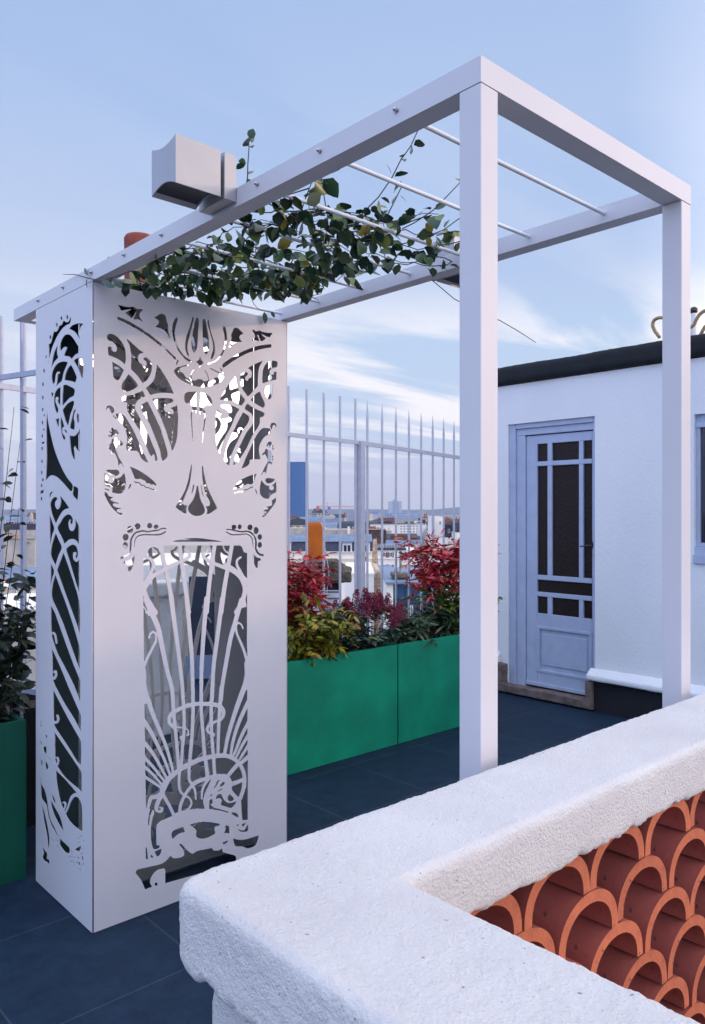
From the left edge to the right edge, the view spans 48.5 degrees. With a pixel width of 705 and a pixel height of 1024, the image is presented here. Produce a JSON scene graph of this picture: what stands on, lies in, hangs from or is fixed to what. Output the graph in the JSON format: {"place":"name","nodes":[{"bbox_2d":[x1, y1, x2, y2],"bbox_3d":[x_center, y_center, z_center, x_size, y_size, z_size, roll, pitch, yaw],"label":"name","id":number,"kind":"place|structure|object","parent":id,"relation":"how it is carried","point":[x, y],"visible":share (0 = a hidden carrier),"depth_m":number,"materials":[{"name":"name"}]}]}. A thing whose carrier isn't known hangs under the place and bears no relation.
{"place":"outdoors","nodes":[
{"label":"outdoors","id":0,"kind":"place"},
{"bbox_2d":[4,593,35,687],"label":"house","id":1,"kind":"structure","parent":0,"point":[31,664],"depth_m":22.00,"materials":[{"name":"white paint"}]},
{"bbox_2d":[4,567,35,594],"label":"zinc house","id":2,"kind":"structure","parent":0,"point":[17,570],"depth_m":35.24,"materials":[{"name":"blue metal"}]},
{"bbox_2d":[4,507,459,514],"bbox_3d":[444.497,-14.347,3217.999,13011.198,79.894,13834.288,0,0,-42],"label":"hills","id":3,"kind":"structure","parent":0,"point":[448,511],"depth_m":6796.12,"materials":[{"name":"grey"}]},
{"bbox_2d":[4,515,459,520],"bbox_3d":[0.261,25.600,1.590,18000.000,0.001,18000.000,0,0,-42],"label":"city ground","id":4,"kind":"structure","parent":0,"point":[451,516],"depth_m":4448.43,"materials":[{"name":"grey"}]},
{"bbox_2d":[4,513,33,522],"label":"house","id":5,"kind":"structure","parent":4,"relation":"on","point":[30,519],"depth_m":353.69,"materials":[{"name":"metal"}]},
{"bbox_2d":[4,522,35,566],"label":"block","id":6,"kind":"structure","parent":4,"relation":"on","point":[31,529],"depth_m":160.00,"materials":[{"name":"paint"}]},
{"bbox_2d":[6,534,35,566],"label":"building","id":7,"kind":"structure","parent":4,"relation":"on","point":[31,551],"depth_m":42.00,"materials":[{"name":"white paint"}]},
{"bbox_2d":[9,512,35,521],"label":"house","id":8,"kind":"structure","parent":4,"relation":"on","point":[34,515],"depth_m":532.17,"materials":[{"name":"grey brick"}]},
{"bbox_2d":[124,232,154,287],"bbox_3d":[-2.223,11.364,8.250,0.900,28.473,1.000,0,0,0],"label":"chimney","id":9,"kind":"object","parent":4,"relation":"on","point":[131,238],"visible":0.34,"depth_m":8.02,"materials":[{"name":"red ceramic"}]},
{"bbox_2d":[290,514,304,526],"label":"house","id":10,"kind":"structure","parent":4,"relation":"on","point":[296,522],"depth_m":350.02,"materials":[{"name":"grey brick"}]},
{"bbox_2d":[300,514,333,521],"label":"house","id":11,"kind":"structure","parent":4,"relation":"on","point":[314,519],"depth_m":542.22,"materials":[{"name":"metal"}]},
{"bbox_2d":[312,508,327,516],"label":"house","id":12,"kind":"structure","parent":4,"relation":"on","point":[317,513],"depth_m":763.26,"materials":[{"name":"beige brick"}]},
{"bbox_2d":[290,522,351,618],"bbox_3d":[-0.378,12.862,9.311,0.742,25.476,0.645,0,0,0],"label":"chimney","id":13,"kind":"object","parent":4,"relation":"on","point":[315,538],"visible":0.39,"depth_m":9.06,"materials":[{"name":"orange terracotta"},{"name":"brick"}]},
{"bbox_2d":[325,523,337,528],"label":"house","id":14,"kind":"structure","parent":4,"relation":"on","point":[331,525],"depth_m":389.19,"materials":[{"name":"metal"}]},
{"bbox_2d":[321,515,344,522],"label":"house","id":15,"kind":"structure","parent":4,"relation":"on","point":[330,519],"depth_m":505.80,"materials":[{"name":"metal"}]},
{"bbox_2d":[316,502,350,511],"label":"tower crane","id":16,"kind":"object","parent":4,"relation":"on","point":[318,508],"visible":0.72,"depth_m":699.00,"materials":[{"name":"red metal"}]},
{"bbox_2d":[326,512,345,520],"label":"house","id":17,"kind":"structure","parent":4,"relation":"on","point":[343,516],"depth_m":722.68,"materials":[{"name":"grey brick"}]},
{"bbox_2d":[348,513,353,520],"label":"office block","id":18,"kind":"structure","parent":4,"relation":"on","point":[350,518],"depth_m":1150.00,"materials":[{"name":"blue concrete"}]},
{"bbox_2d":[345,562,380,634],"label":"flat white house","id":19,"kind":"structure","parent":4,"relation":"on","point":[374,579],"depth_m":24.05,"materials":[{"name":"stone"}]},
{"bbox_2d":[337,517,394,528],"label":"house","id":20,"kind":"structure","parent":4,"relation":"on","point":[346,524],"depth_m":354.24,"materials":[{"name":"red brick"}]},
{"bbox_2d":[365,514,373,520],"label":"house","id":21,"kind":"structure","parent":4,"relation":"on","point":[371,518],"depth_m":798.73,"materials":[{"name":"metal"}]},
{"bbox_2d":[371,512,380,518],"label":"office block","id":22,"kind":"structure","parent":4,"relation":"on","point":[376,515],"depth_m":1120.00,"materials":[{"name":"blue concrete"}]},
{"bbox_2d":[378,517,392,522],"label":"house","id":23,"kind":"structure","parent":4,"relation":"on","point":[386,520],"depth_m":376.70,"materials":[{"name":"red brick"}]},
{"bbox_2d":[384,513,405,517],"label":"office block","id":24,"kind":"structure","parent":4,"relation":"on","point":[387,515],"depth_m":1250.00,"materials":[{"name":"blue concrete"}]},
{"bbox_2d":[386,533,419,539],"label":"house","id":25,"kind":"structure","parent":4,"relation":"on","point":[411,535],"depth_m":187.01,"materials":[{"name":"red brick"}]},
{"bbox_2d":[390,533,416,539],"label":"chimney row","id":26,"kind":"object","parent":4,"relation":"on","point":[404,536],"visible":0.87,"depth_m":150.00,"materials":[{"name":"brown brick"}]},
{"bbox_2d":[428,516,452,600],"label":"white house","id":27,"kind":"structure","parent":4,"relation":"on","point":[438,524],"depth_m":105.00,"materials":[{"name":"white paint"}]},
{"bbox_2d":[449,522,459,620],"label":"corner house","id":28,"kind":"structure","parent":4,"relation":"on","point":[457,530],"depth_m":100.48,"materials":[{"name":"stone"}]},
{"bbox_2d":[450,517,459,521],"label":"house","id":29,"kind":"structure","parent":4,"relation":"on","point":[456,520],"depth_m":266.59,"materials":[{"name":"grey brick"}]},
{"bbox_2d":[290,462,308,517],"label":"office tower","id":30,"kind":"structure","parent":0,"point":[297,488],"depth_m":1496.48,"materials":[{"name":"blue glass"}]},
{"bbox_2d":[290,527,353,533],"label":"party wall house","id":31,"kind":"structure","parent":0,"point":[301,530],"depth_m":150.00,"materials":[{"name":"grey stone"}]},
{"bbox_2d":[290,534,371,601],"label":"mansard house","id":32,"kind":"structure","parent":0,"point":[297,542],"depth_m":95.20,"materials":[{"name":"paint"}]},
{"bbox_2d":[343,545,350,552],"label":"window","id":33,"kind":"structure","parent":32,"relation":"in","point":[346,548],"depth_m":94.84,"materials":[{"name":"white"}]},
{"bbox_2d":[0,0,704,509],"label":"sky","id":34,"kind":"structure","parent":0,"point":[89,89],"materials":[{"name":"blue"}]},
{"bbox_2d":[342,565,391,636],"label":"zinc roof","id":35,"kind":"structure","parent":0,"point":[343,590],"depth_m":48.00,"materials":[{"name":"white"}]},
{"bbox_2d":[365,538,377,564],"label":"chimney wall","id":36,"kind":"structure","parent":0,"point":[374,555],"depth_m":70.00,"materials":[{"name":"stone"}]},
{"bbox_2d":[365,527,385,548],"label":"brick house","id":37,"kind":"structure","parent":0,"point":[375,532],"depth_m":125.00,"materials":[{"name":"red brick"}]},
{"bbox_2d":[369,521,416,533],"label":"apartment house","id":38,"kind":"structure","parent":0,"point":[402,528],"depth_m":230.00,"materials":[{"name":"stone"}]},
{"bbox_2d":[388,498,401,512],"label":"slender tower","id":39,"kind":"structure","parent":0,"point":[391,507],"depth_m":2300.00,"materials":[{"name":"blue"}]},
{"bbox_2d":[377,544,419,566],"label":"shuttered house","id":40,"kind":"structure","parent":0,"point":[388,554],"depth_m":78.00,"materials":[{"name":"paint"}]},
{"bbox_2d":[385,540,419,547],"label":"zinc roof house","id":41,"kind":"structure","parent":0,"point":[388,542],"depth_m":111.56,"materials":[{"name":"blue"}]},
{"bbox_2d":[391,512,423,522],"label":"house","id":42,"kind":"structure","parent":0,"point":[402,518],"depth_m":536.01,"materials":[{"name":"metal"}]},
{"bbox_2d":[379,550,439,628],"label":"blue clad house","id":43,"kind":"structure","parent":0,"point":[389,580],"depth_m":20.05,"materials":[{"name":"metal"}]},
{"bbox_2d":[416,517,427,565],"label":"gabled house","id":44,"kind":"structure","parent":0,"point":[424,532],"depth_m":127.00,"materials":[{"name":"white paint"}]},
{"bbox_3d":[2.885,13.776,0.563,14.300,23.648,12.750,0,0,-42],"label":"apartment block","id":45,"kind":"object","parent":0,"visible":0},
{"bbox_2d":[0,691,628,1023],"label":"terrace floor","id":46,"kind":"structure","parent":45,"relation":"on","point":[60,963],"depth_m":3.03,"materials":[{"name":"tile"}]},
{"bbox_2d":[0,709,25,885],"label":"planter box","id":47,"kind":"object","parent":46,"relation":"on","point":[13,800],"visible":0.95,"depth_m":3.38,"materials":[{"name":"green plastic"}]},
{"bbox_2d":[0,406,35,722],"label":"climbing camellia","id":48,"kind":"object","parent":47,"relation":"in","point":[18,671],"visible":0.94,"depth_m":3.54,"materials":[{"name":"green plant"}]},
{"bbox_2d":[0,316,35,682],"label":"railing","id":49,"kind":"object","parent":46,"relation":"on","point":[3,387],"visible":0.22,"depth_m":4.65,"materials":[{"name":"white metal"}]},
{"bbox_2d":[0,322,35,717],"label":"railing","id":50,"kind":"object","parent":46,"relation":"on","point":[21,374],"visible":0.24,"depth_m":3.94,"materials":[{"name":"white metal"}]},
{"bbox_2d":[9,692,35,826],"bbox_3d":[-1.720,1.300,4.215,1.000,0.600,0.450,0,0,-42],"label":"trough","id":51,"kind":"object","parent":46,"relation":"on","point":[29,717],"visible":0.12,"depth_m":3.99,"materials":[{"name":"metal"}]},
{"bbox_2d":[36,281,286,932],"bbox_3d":[-0.836,0.361,3.487,0.929,2.470,0.576,0,0,-42],"label":"screen cabinet","id":52,"kind":"object","parent":46,"relation":"on","point":[161,647],"visible":1,"depth_m":3.28,"materials":[{"name":"grey white painted metal"},{"name":"polished mirror"}]},
{"bbox_2d":[269,385,365,656],"bbox_3d":[-0.474,0.375,5.195,0.052,2.450,1.883,0,0,37],"label":"railing","id":53,"kind":"object","parent":46,"relation":"on","point":[359,515],"visible":0.29,"depth_m":5.72,"materials":[{"name":"white metal"}]},
{"bbox_2d":[287,639,396,774],"bbox_3d":[-0.218,1.258,5.210,1.022,0.684,0.440,0,0,-42],"label":"planter box","id":54,"kind":"object","parent":46,"relation":"on","point":[343,707],"visible":0.5,"depth_m":5.04,"materials":[{"name":"green plastic"}]},
{"bbox_2d":[287,548,338,660],"bbox_3d":[-0.430,0.604,5.082,0.692,0.754,0.714,0,0,-42],"label":"nandina","id":55,"kind":"object","parent":54,"relation":"in","point":[304,579],"visible":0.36,"depth_m":5.03,"materials":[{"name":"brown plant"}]},
{"bbox_2d":[287,592,361,665],"bbox_3d":[-0.236,0.755,4.957,0.532,0.526,0.552,0,0,-29],"label":"nandina","id":56,"kind":"object","parent":54,"relation":"in","point":[310,644],"visible":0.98,"depth_m":4.90,"materials":[{"name":"green plant"}]},
{"bbox_2d":[316,604,376,655],"bbox_3d":[-0.072,0.793,5.264,0.541,0.351,0.373,0,0,-42],"label":"azalea","id":57,"kind":"object","parent":54,"relation":"in","point":[365,633],"visible":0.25,"depth_m":5.24,"materials":[{"name":"green plant"}]},
{"bbox_2d":[329,587,410,649],"bbox_3d":[0.097,0.745,5.461,0.861,0.436,0.478,0,0,-42],"label":"skimmia","id":58,"kind":"object","parent":54,"relation":"in","point":[369,606],"visible":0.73,"depth_m":5.40,"materials":[{"name":"dark purple red leaf"},{"name":"green leaf"},{"name":"brown bark"}]},
{"bbox_2d":[14,55,690,779],"bbox_3d":[-0.298,0.335,2.906,0.964,2.530,2.699,0,0,-42],"label":"pergola","id":59,"kind":"object","parent":46,"relation":"on","point":[480,93],"visible":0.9,"depth_m":1.90,"materials":[{"name":"white paint"}]},
{"bbox_2d":[152,134,235,214],"bbox_3d":[-0.451,-0.955,2.226,0.196,0.133,0.138,0,0,-42],"label":"beam lamp","id":60,"kind":"object","parent":59,"relation":"attached to","point":[190,173],"visible":1,"depth_m":2.19,"materials":[{"name":"grey metal"}]},
{"bbox_2d":[63,129,535,342],"bbox_3d":[-0.217,-0.869,2.816,0.976,0.602,1.954,0,0,-42],"label":"climbing vine","id":61,"kind":"object","parent":59,"relation":"attached to","point":[273,281],"visible":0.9,"depth_m":2.70,"materials":[{"name":"green plant"}]},
{"bbox_2d":[427,236,459,287],"bbox_3d":[0.401,-0.955,3.001,0.196,0.133,0.138,0,0,-42],"label":"beam lamp","id":62,"kind":"object","parent":59,"relation":"attached to","point":[453,280],"visible":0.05,"depth_m":2.99,"materials":[{"name":"grey metal"}]},
{"bbox_2d":[365,399,459,627],"bbox_3d":[0.787,0.341,7.115,0.034,2.418,2.772,0,0,31],"label":"railing","id":63,"kind":"object","parent":46,"relation":"on","point":[382,446],"visible":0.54,"depth_m":6.61,"materials":[{"name":"white metal"}]},
{"bbox_2d":[375,630,459,743],"bbox_3d":[0.547,1.258,5.906,1.022,0.684,0.440,0,0,-42],"label":"planter box","id":64,"kind":"object","parent":46,"relation":"on","point":[428,689],"visible":0.44,"depth_m":5.61,"materials":[{"name":"green plastic"}]},
{"bbox_2d":[380,602,459,648],"bbox_3d":[0.509,0.833,5.851,0.799,0.329,0.547,0,0,-42],"label":"rhododendron","id":65,"kind":"object","parent":64,"relation":"in","point":[419,627],"visible":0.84,"depth_m":5.81,"materials":[{"name":"green plant"}]},
{"bbox_2d":[393,528,500,636],"bbox_3d":[0.702,0.550,6.096,0.796,0.862,0.914,0,0,-24],"label":"nandina","id":66,"kind":"object","parent":64,"relation":"on","point":[427,577],"visible":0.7,"depth_m":6.01,"materials":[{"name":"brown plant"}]},
{"bbox_2d":[401,576,504,635],"bbox_3d":[0.788,0.729,6.149,0.793,0.572,0.677,0,0,-10],"label":"nandina","id":67,"kind":"object","parent":64,"relation":"on","point":[439,600],"visible":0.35,"depth_m":6.03,"materials":[{"name":"green plant"}]},
{"bbox_2d":[179,693,704,1023],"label":"parapet","id":68,"kind":"structure","parent":46,"relation":"on","point":[563,883],"depth_m":1.17,"materials":[{"name":"white paint"}]},
{"bbox_2d":[498,333,704,718],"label":"rooftop hut","id":69,"kind":"object","parent":46,"relation":"on","point":[580,524],"visible":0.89,"depth_m":6.34,"materials":[{"name":"white paint"}]},
{"bbox_2d":[526,431,592,694],"bbox_3d":[1.739,0.420,6.592,0.093,2.164,0.664,0,0,-42],"label":"door","id":70,"kind":"structure","parent":69,"relation":"in","point":[559,466],"depth_m":6.60,"materials":[{"name":"white paint"}]},
{"bbox_2d":[651,309,704,338],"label":"rope","id":71,"kind":"object","parent":69,"relation":"on","point":[695,321],"visible":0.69,"depth_m":5.79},
{"bbox_2d":[690,307,697,335],"bbox_3d":[2.579,-1.418,5.909,0.064,0.268,0.062,0,0,-42],"label":"post","id":72,"kind":"object","parent":69,"relation":"on","point":[693,311],"visible":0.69,"depth_m":5.89,"materials":[{"name":"white"}]},
{"bbox_2d":[693,414,704,563],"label":"window","id":73,"kind":"structure","parent":69,"relation":"in","point":[699,556],"depth_m":5.71,"materials":[{"name":"blue paint"}]}
]}

